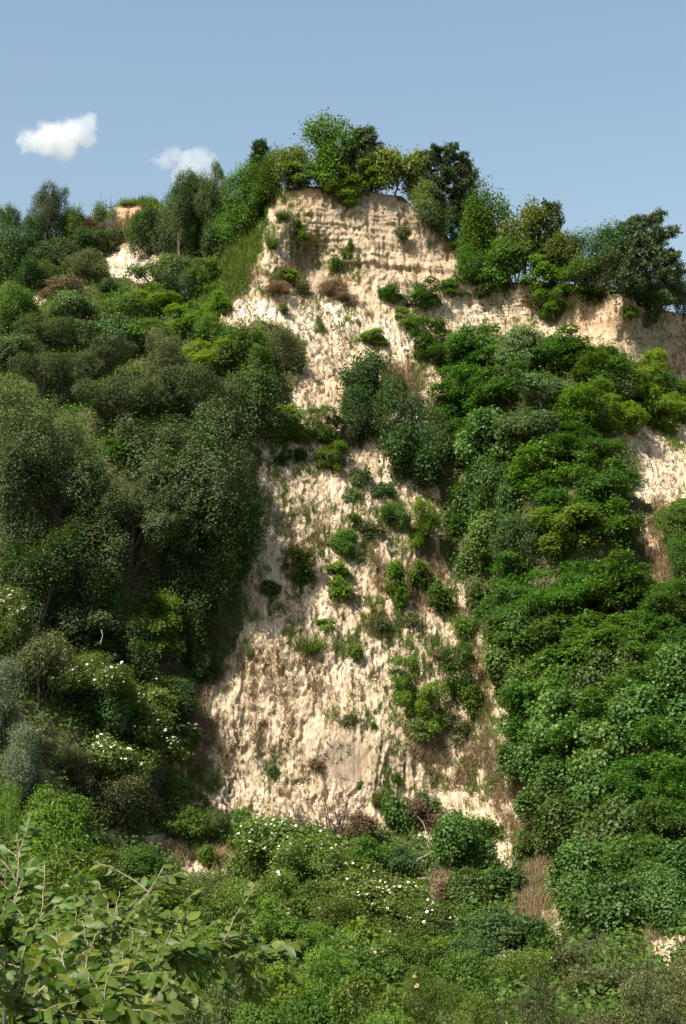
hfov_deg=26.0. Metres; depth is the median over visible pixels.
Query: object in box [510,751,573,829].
creeper mound
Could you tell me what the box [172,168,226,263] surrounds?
broadleaf tree
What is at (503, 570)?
locust tree
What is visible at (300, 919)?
elder bush
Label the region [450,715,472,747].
olive bush
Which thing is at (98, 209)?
fresh bush
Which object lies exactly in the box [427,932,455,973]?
locust bush
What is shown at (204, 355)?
locust bush
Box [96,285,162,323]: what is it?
leafy bush
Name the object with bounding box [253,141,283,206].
slender tree
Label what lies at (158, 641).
locust bush
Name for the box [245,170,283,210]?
leafy bush
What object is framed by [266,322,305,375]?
olive bush
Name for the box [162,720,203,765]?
elder bush
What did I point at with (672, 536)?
elder bush
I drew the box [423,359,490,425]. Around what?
locust tree
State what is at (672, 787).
locust tree
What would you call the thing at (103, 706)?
broadleaf tree
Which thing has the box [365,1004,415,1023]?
bush
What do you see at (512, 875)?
broadleaf tree
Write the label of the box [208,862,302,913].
rose bush
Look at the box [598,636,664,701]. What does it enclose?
locust tree
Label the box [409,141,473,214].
pine tree
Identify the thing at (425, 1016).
rose bush
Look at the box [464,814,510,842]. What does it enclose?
leafy bush
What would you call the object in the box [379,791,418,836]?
creeper mound
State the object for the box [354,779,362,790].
leafy bush
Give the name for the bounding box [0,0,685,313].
sky
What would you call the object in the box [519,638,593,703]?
locust tree
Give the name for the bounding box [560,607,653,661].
bush
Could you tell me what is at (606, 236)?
broadleaf tree
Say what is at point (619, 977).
olive bush
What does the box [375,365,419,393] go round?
dry bush
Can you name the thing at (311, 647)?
grass clump
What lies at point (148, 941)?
elm sapling
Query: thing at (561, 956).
olive bush
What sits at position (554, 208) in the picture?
pine tree
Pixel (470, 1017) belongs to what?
rose bush
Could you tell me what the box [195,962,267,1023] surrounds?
fresh bush
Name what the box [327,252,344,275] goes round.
leafy bush
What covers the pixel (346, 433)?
olive bush
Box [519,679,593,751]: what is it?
creeper mound
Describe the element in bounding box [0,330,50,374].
leafy bush
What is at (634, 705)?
creeper mound
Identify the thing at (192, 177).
slender tree
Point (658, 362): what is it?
locust bush
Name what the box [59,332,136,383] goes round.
broadleaf tree
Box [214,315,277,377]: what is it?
leafy bush
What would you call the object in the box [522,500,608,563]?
locust bush
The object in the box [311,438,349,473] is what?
locust bush
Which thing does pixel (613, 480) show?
bush
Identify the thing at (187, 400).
broadleaf tree
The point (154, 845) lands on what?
dead bush
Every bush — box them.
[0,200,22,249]
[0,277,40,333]
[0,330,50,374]
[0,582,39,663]
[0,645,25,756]
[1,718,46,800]
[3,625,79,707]
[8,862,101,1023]
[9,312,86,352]
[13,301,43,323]
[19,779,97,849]
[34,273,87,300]
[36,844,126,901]
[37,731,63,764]
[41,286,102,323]
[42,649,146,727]
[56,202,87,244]
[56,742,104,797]
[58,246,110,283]
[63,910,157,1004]
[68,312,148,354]
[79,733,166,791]
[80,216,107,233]
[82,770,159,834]
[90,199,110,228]
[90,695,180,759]
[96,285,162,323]
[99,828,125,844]
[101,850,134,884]
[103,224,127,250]
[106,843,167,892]
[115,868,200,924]
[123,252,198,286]
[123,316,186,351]
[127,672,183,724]
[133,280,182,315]
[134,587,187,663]
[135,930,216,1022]
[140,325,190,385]
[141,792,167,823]
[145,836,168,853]
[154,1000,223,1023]
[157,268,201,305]
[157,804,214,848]
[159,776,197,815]
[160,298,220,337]
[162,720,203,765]
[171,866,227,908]
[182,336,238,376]
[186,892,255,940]
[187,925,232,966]
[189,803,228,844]
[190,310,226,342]
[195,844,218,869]
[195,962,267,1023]
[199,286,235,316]
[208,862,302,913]
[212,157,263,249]
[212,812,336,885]
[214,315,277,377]
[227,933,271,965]
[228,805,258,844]
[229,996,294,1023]
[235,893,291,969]
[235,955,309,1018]
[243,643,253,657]
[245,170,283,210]
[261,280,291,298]
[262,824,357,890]
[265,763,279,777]
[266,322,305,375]
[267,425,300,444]
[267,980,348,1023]
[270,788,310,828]
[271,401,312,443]
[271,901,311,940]
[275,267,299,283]
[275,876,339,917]
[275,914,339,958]
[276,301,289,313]
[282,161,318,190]
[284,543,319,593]
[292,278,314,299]
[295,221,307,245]
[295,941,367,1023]
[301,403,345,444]
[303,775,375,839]
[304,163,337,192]
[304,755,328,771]
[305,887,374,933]
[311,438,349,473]
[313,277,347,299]
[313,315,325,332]
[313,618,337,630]
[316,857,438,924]
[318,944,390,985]
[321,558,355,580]
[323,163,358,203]
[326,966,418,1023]
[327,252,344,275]
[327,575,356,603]
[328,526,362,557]
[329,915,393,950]
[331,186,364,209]
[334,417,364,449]
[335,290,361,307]
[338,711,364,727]
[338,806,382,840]
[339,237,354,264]
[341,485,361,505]
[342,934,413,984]
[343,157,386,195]
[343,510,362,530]
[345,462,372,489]
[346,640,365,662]
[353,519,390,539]
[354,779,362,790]
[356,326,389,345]
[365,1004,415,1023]
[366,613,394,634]
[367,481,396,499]
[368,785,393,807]
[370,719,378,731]
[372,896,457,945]
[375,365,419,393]
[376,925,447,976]
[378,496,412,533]
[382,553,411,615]
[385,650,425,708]
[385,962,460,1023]
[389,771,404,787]
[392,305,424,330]
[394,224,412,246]
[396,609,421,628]
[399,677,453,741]
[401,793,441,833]
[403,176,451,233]
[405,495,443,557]
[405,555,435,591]
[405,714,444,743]
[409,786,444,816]
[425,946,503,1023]
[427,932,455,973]
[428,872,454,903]
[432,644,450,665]
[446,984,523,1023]
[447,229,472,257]
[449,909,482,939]
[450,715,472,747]
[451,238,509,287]
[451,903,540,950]
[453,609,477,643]
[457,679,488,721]
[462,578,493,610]
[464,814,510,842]
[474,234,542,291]
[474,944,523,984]
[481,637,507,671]
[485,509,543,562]
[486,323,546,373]
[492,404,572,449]
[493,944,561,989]
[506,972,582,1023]
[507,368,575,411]
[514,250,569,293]
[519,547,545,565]
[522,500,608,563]
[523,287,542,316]
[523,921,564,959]
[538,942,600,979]
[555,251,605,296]
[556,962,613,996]
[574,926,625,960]
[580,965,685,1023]
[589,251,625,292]
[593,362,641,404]
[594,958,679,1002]
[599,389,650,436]
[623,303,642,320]
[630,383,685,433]
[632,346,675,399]
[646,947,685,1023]
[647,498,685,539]
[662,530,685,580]
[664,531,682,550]
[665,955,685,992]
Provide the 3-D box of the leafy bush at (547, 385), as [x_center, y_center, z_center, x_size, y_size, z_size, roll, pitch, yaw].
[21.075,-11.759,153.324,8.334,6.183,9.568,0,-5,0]
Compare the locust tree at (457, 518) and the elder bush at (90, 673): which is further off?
the locust tree at (457, 518)
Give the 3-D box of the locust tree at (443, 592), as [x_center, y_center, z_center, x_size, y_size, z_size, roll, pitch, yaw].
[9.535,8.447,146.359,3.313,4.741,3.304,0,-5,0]
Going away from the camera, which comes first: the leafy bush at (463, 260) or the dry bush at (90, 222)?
the leafy bush at (463, 260)
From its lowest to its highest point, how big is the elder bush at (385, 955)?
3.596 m
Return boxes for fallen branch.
[415,808,447,864]
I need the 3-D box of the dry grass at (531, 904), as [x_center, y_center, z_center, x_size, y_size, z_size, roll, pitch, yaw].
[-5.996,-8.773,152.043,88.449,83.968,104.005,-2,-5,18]
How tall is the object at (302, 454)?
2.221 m
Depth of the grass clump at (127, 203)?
217.88 m
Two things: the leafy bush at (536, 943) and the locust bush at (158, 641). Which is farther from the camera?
the locust bush at (158, 641)
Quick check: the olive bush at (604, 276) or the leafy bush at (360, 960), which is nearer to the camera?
the leafy bush at (360, 960)
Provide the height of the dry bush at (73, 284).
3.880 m
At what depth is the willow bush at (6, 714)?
111.05 m
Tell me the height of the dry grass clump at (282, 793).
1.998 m
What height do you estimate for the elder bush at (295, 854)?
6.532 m
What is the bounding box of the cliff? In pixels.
[30,186,685,967]
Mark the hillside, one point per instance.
(224, 616)
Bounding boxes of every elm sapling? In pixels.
[0,812,126,1023]
[0,927,190,1023]
[32,859,305,1023]
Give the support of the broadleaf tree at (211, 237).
on the hillside
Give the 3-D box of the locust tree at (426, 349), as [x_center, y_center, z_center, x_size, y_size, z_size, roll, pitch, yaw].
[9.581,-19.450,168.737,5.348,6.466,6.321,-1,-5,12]
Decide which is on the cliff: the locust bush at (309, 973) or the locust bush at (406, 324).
the locust bush at (406, 324)
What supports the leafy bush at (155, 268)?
on the hillside
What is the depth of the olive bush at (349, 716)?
134.10 m
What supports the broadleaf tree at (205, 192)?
on the hillside
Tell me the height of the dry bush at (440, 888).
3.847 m
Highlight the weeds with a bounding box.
[31,278,685,947]
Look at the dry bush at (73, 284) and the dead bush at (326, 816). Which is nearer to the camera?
the dead bush at (326, 816)
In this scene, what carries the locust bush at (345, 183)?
on the cliff
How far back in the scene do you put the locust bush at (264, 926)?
89.76 m
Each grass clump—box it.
[117,199,141,205]
[185,841,233,860]
[262,228,279,248]
[271,204,291,219]
[278,781,293,797]
[291,627,327,654]
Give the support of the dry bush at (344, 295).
on the cliff
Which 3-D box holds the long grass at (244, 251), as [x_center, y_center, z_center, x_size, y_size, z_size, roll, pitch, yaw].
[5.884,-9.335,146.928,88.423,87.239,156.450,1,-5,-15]
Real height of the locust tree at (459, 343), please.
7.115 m
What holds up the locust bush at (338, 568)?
on the cliff
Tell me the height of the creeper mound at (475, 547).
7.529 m
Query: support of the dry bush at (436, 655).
on the cliff
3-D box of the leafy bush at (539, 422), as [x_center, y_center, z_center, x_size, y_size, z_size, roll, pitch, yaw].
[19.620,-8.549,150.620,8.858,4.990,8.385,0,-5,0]
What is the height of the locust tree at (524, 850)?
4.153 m
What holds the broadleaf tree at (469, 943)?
on the hillside
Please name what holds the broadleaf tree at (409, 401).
on the cliff
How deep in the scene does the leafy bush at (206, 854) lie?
118.00 m
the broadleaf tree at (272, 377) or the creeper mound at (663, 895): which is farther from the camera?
the broadleaf tree at (272, 377)
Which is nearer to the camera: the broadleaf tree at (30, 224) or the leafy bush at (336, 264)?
the leafy bush at (336, 264)
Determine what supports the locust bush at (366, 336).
on the cliff
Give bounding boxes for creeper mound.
[78,555,125,618]
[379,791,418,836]
[424,803,504,872]
[436,866,509,912]
[445,447,501,531]
[448,404,519,469]
[452,505,505,578]
[479,459,519,518]
[480,641,533,717]
[493,721,549,793]
[499,598,555,651]
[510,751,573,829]
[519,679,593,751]
[524,791,602,862]
[542,831,624,900]
[552,867,615,937]
[559,869,658,944]
[562,640,650,713]
[565,718,662,787]
[566,754,641,818]
[568,791,675,869]
[601,678,685,751]
[630,831,685,887]
[632,864,685,939]
[640,639,685,703]
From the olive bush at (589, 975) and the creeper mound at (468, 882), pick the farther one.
the creeper mound at (468, 882)
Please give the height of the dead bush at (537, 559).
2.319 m
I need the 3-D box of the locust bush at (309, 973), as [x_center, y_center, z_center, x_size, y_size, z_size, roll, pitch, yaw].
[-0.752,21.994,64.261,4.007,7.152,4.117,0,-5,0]
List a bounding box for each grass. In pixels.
[0,193,685,1023]
[37,183,685,947]
[47,190,685,946]
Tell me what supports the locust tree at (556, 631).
on the hillside
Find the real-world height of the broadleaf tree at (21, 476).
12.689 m
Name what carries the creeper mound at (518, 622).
on the hillside
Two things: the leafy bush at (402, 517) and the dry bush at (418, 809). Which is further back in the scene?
the leafy bush at (402, 517)
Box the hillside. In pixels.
[0,186,685,1023]
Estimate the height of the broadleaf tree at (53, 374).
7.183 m
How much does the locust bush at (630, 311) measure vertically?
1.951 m
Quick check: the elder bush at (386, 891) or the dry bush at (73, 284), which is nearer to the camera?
the elder bush at (386, 891)
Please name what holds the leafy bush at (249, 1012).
on the hillside
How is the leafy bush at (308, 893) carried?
on the hillside
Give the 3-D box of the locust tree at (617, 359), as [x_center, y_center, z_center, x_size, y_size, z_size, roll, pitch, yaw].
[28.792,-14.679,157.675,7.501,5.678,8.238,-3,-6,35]
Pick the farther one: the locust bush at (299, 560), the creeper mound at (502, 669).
the locust bush at (299, 560)
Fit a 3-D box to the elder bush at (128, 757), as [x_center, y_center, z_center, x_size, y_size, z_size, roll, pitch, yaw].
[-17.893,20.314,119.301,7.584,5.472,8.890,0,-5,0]
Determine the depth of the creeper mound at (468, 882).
106.91 m
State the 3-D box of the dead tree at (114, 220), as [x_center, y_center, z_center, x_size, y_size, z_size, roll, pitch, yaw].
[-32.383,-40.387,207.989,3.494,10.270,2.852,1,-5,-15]
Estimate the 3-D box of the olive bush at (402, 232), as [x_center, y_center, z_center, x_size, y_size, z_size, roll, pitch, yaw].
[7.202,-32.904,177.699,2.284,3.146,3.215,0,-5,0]
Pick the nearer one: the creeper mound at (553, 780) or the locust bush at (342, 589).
the creeper mound at (553, 780)
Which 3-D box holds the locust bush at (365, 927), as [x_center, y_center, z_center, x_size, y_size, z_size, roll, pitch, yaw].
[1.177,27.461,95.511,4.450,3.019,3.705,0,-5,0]
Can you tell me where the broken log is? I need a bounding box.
[218,790,233,814]
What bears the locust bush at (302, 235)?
on the cliff
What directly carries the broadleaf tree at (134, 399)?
on the hillside
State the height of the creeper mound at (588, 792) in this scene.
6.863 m
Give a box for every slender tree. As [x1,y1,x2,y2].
[187,168,203,189]
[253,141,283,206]
[267,138,314,192]
[293,104,362,193]
[370,144,429,195]
[394,149,430,203]
[456,195,493,266]
[461,172,521,268]
[494,194,556,277]
[543,224,585,284]
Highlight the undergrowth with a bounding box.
[0,174,685,1023]
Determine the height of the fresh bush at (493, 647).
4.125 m
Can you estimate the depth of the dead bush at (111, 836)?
114.00 m
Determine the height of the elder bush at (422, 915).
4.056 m
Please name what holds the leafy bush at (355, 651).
on the cliff
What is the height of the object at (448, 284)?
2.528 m
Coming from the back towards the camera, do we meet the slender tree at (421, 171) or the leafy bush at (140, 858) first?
the slender tree at (421, 171)
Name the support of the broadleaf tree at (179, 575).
on the hillside
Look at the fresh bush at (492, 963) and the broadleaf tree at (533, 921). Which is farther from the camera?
the broadleaf tree at (533, 921)
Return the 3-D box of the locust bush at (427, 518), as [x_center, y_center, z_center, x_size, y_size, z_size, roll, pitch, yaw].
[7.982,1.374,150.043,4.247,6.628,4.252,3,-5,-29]
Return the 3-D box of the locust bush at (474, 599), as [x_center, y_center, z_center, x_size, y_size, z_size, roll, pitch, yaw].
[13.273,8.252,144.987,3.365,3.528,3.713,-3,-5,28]
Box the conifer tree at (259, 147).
[241,138,281,191]
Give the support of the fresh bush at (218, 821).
on the hillside
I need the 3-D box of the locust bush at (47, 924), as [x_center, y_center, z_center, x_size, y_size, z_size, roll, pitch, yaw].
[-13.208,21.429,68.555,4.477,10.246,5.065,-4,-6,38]
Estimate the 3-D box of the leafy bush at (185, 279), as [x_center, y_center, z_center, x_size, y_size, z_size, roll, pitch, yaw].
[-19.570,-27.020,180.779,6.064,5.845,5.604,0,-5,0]
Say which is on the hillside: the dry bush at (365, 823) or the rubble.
the dry bush at (365, 823)
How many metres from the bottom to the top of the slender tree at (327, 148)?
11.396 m
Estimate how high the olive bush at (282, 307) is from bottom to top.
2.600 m
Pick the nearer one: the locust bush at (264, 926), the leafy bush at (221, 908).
the locust bush at (264, 926)
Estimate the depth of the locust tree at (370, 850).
117.72 m
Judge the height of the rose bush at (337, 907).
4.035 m
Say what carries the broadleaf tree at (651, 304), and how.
on the hillside
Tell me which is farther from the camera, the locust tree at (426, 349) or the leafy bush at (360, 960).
the locust tree at (426, 349)
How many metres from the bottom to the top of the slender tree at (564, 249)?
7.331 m
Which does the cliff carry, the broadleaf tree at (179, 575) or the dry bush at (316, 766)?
the dry bush at (316, 766)
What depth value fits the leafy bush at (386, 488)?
152.02 m
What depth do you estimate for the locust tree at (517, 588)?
138.93 m
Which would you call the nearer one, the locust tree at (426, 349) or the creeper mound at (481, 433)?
the creeper mound at (481, 433)
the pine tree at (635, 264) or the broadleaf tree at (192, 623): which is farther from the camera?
the pine tree at (635, 264)
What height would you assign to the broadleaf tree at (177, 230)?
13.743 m
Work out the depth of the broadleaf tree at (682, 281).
179.17 m
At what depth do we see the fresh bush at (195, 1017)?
42.36 m
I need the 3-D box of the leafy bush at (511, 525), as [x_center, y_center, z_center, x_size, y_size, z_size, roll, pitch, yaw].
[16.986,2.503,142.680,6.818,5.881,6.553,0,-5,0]
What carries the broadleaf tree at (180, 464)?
on the hillside
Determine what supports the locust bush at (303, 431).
on the cliff
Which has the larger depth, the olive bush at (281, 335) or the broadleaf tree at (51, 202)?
the broadleaf tree at (51, 202)
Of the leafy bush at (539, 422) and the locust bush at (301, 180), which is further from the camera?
the locust bush at (301, 180)
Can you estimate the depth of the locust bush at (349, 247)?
176.69 m
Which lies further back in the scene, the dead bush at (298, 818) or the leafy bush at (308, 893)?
the dead bush at (298, 818)
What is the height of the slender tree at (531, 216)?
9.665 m
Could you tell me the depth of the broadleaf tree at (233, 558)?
137.46 m
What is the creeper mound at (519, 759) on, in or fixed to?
on the hillside
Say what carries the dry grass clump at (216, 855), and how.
on the cliff
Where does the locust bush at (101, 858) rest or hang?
on the hillside
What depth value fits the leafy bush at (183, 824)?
120.62 m
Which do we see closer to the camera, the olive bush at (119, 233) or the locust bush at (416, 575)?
the locust bush at (416, 575)
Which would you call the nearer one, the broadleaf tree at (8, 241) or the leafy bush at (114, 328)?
the leafy bush at (114, 328)
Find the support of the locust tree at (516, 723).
on the hillside
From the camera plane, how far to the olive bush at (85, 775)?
114.92 m
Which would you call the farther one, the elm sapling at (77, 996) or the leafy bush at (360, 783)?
the leafy bush at (360, 783)
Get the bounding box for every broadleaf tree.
[0,224,31,283]
[0,376,60,458]
[0,397,116,543]
[0,424,60,566]
[0,509,87,636]
[3,350,83,409]
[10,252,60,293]
[15,209,47,255]
[24,178,71,252]
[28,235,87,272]
[45,599,124,653]
[52,506,133,613]
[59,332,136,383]
[69,372,178,430]
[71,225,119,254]
[74,672,144,736]
[95,457,185,574]
[96,278,129,299]
[99,609,161,685]
[108,390,264,567]
[124,201,165,259]
[144,543,221,650]
[146,166,215,257]
[148,360,247,431]
[151,560,209,627]
[152,675,200,724]
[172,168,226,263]
[183,630,227,684]
[185,160,238,242]
[194,461,271,631]
[198,202,235,259]
[221,355,292,450]
[221,443,260,497]
[255,365,282,392]
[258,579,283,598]
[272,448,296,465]
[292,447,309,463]
[333,344,397,409]
[337,379,386,447]
[367,366,455,487]
[368,842,419,878]
[376,414,453,494]
[433,196,471,248]
[440,934,517,970]
[482,856,531,901]
[497,906,554,956]
[568,215,628,284]
[634,287,678,327]
[660,263,685,319]
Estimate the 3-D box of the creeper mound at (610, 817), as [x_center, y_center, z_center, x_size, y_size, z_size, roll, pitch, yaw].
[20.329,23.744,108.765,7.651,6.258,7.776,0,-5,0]
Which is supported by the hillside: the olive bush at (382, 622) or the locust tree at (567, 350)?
the locust tree at (567, 350)
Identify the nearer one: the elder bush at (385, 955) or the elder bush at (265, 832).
the elder bush at (385, 955)
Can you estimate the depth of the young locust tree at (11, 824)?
26.56 m
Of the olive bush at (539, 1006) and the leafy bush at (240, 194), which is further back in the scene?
the leafy bush at (240, 194)
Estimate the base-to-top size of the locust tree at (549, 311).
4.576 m
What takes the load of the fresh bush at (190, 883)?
on the hillside
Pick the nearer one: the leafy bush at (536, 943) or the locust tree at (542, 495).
the leafy bush at (536, 943)
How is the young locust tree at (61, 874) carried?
on the hillside
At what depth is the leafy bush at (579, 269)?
167.63 m
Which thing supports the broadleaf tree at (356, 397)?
on the cliff
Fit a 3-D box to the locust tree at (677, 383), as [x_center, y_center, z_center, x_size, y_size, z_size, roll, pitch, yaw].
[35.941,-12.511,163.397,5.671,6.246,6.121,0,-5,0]
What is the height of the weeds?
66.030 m
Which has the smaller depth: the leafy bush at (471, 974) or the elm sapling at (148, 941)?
the elm sapling at (148, 941)
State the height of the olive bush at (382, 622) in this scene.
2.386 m
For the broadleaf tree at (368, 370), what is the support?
on the cliff
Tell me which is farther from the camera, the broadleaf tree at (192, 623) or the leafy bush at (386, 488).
the leafy bush at (386, 488)
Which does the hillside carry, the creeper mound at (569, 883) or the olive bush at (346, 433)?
the creeper mound at (569, 883)
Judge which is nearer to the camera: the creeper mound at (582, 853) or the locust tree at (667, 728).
the creeper mound at (582, 853)
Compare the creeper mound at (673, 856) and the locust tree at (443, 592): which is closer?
the creeper mound at (673, 856)
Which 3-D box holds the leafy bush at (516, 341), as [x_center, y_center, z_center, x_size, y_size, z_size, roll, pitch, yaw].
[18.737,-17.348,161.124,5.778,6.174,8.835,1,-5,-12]
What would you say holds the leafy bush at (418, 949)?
on the hillside
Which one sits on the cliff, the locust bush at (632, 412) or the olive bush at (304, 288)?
the olive bush at (304, 288)
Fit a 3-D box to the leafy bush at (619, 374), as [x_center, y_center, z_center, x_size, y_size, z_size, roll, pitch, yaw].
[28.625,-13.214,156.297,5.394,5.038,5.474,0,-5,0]
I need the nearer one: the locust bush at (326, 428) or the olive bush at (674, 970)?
the olive bush at (674, 970)
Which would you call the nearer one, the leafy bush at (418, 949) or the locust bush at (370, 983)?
the locust bush at (370, 983)
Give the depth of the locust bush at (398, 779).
133.37 m
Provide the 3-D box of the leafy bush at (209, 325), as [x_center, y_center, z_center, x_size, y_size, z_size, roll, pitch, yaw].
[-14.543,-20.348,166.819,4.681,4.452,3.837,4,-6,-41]
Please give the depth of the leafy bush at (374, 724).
134.50 m
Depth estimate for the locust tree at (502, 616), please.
134.16 m
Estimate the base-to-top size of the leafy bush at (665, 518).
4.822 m
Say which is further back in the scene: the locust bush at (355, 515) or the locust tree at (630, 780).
the locust bush at (355, 515)
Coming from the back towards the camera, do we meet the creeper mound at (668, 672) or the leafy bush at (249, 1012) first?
the creeper mound at (668, 672)
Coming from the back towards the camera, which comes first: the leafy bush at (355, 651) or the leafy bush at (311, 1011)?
the leafy bush at (355, 651)
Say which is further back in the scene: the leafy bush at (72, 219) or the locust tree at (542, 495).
the leafy bush at (72, 219)
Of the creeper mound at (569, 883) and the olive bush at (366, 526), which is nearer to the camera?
the creeper mound at (569, 883)
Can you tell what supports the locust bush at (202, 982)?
on the hillside
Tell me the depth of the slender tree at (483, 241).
176.26 m
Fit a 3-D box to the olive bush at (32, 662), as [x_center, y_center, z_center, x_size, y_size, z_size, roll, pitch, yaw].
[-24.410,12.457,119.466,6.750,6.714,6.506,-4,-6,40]
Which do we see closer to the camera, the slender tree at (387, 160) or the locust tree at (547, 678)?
the locust tree at (547, 678)
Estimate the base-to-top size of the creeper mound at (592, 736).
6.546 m
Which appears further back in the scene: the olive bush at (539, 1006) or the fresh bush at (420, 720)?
the fresh bush at (420, 720)
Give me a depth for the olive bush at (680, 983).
62.87 m
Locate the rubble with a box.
[32,281,685,893]
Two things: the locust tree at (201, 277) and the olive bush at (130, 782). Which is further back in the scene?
the locust tree at (201, 277)
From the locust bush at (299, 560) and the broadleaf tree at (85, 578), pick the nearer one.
the broadleaf tree at (85, 578)
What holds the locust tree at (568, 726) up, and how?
on the hillside
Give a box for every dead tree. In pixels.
[99,189,118,231]
[131,523,163,598]
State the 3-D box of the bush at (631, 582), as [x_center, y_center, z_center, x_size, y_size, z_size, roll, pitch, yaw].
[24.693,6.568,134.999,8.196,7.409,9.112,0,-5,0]
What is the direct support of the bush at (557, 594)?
on the hillside
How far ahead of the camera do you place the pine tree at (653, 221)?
171.10 m
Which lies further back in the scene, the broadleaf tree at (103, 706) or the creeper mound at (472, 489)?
the creeper mound at (472, 489)
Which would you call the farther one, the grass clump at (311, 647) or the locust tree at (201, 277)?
the locust tree at (201, 277)
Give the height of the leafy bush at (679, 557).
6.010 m
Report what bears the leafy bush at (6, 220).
on the hillside
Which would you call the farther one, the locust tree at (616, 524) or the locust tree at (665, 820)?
the locust tree at (616, 524)
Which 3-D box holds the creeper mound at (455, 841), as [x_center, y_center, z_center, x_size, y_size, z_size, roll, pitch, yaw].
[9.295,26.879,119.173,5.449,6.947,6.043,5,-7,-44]
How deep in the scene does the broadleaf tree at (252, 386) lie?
149.35 m
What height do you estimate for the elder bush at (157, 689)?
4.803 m
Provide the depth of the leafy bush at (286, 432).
152.33 m
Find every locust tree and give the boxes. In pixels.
[0,778,26,1023]
[0,798,104,1023]
[100,434,137,464]
[186,252,220,295]
[340,832,394,877]
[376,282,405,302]
[403,312,450,364]
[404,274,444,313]
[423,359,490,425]
[427,574,455,615]
[434,639,480,705]
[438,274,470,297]
[440,319,503,370]
[442,504,469,536]
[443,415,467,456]
[464,356,530,410]
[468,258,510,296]
[468,578,529,646]
[485,548,538,595]
[489,608,557,664]
[492,680,538,743]
[506,435,585,500]
[509,825,543,864]
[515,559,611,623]
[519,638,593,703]
[521,608,607,664]
[526,485,604,532]
[530,281,575,321]
[530,320,594,374]
[537,714,594,783]
[540,417,628,470]
[545,371,627,434]
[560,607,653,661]
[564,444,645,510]
[567,494,648,553]
[569,342,618,382]
[569,681,658,727]
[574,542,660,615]
[578,286,608,304]
[578,347,651,398]
[596,754,675,809]
[596,828,670,881]
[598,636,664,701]
[607,604,685,658]
[627,794,685,860]
[628,571,685,635]
[629,712,685,781]
[646,748,685,817]
[649,367,685,421]
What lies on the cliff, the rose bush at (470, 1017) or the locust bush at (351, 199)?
the locust bush at (351, 199)
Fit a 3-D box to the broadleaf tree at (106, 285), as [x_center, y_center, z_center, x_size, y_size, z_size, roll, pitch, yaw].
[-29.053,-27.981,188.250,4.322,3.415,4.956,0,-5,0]
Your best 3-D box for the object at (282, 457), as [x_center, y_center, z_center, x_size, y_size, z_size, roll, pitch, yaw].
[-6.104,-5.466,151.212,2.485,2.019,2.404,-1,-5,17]
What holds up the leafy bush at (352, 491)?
on the cliff
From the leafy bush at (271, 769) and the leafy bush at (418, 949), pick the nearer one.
the leafy bush at (418, 949)
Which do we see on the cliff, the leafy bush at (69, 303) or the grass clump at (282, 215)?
the grass clump at (282, 215)
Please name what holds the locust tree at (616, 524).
on the hillside
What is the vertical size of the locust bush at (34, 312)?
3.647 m
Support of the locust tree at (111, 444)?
on the hillside
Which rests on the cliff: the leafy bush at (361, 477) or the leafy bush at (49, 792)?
the leafy bush at (361, 477)
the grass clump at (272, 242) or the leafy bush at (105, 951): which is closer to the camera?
the leafy bush at (105, 951)
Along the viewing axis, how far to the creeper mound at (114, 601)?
130.76 m
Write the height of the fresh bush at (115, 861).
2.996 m
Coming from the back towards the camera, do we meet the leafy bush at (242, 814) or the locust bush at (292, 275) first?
the locust bush at (292, 275)
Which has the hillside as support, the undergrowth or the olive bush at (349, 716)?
the undergrowth
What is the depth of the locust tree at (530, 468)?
145.08 m
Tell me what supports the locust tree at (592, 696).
on the hillside
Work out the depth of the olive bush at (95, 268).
192.80 m
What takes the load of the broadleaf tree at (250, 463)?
on the hillside
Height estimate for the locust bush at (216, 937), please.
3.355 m
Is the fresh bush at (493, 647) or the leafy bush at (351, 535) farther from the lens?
the leafy bush at (351, 535)
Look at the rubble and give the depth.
148.09 m
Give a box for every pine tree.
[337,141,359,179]
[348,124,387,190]
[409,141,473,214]
[449,155,483,231]
[532,197,565,286]
[605,230,660,309]
[614,206,685,321]
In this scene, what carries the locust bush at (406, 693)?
on the cliff
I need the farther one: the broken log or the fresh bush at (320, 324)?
the fresh bush at (320, 324)
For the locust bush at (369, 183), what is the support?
on the hillside
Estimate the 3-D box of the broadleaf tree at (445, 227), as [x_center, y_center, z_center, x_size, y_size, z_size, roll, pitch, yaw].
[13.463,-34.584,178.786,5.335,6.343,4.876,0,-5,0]
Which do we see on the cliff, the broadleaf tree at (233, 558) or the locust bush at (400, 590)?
the locust bush at (400, 590)

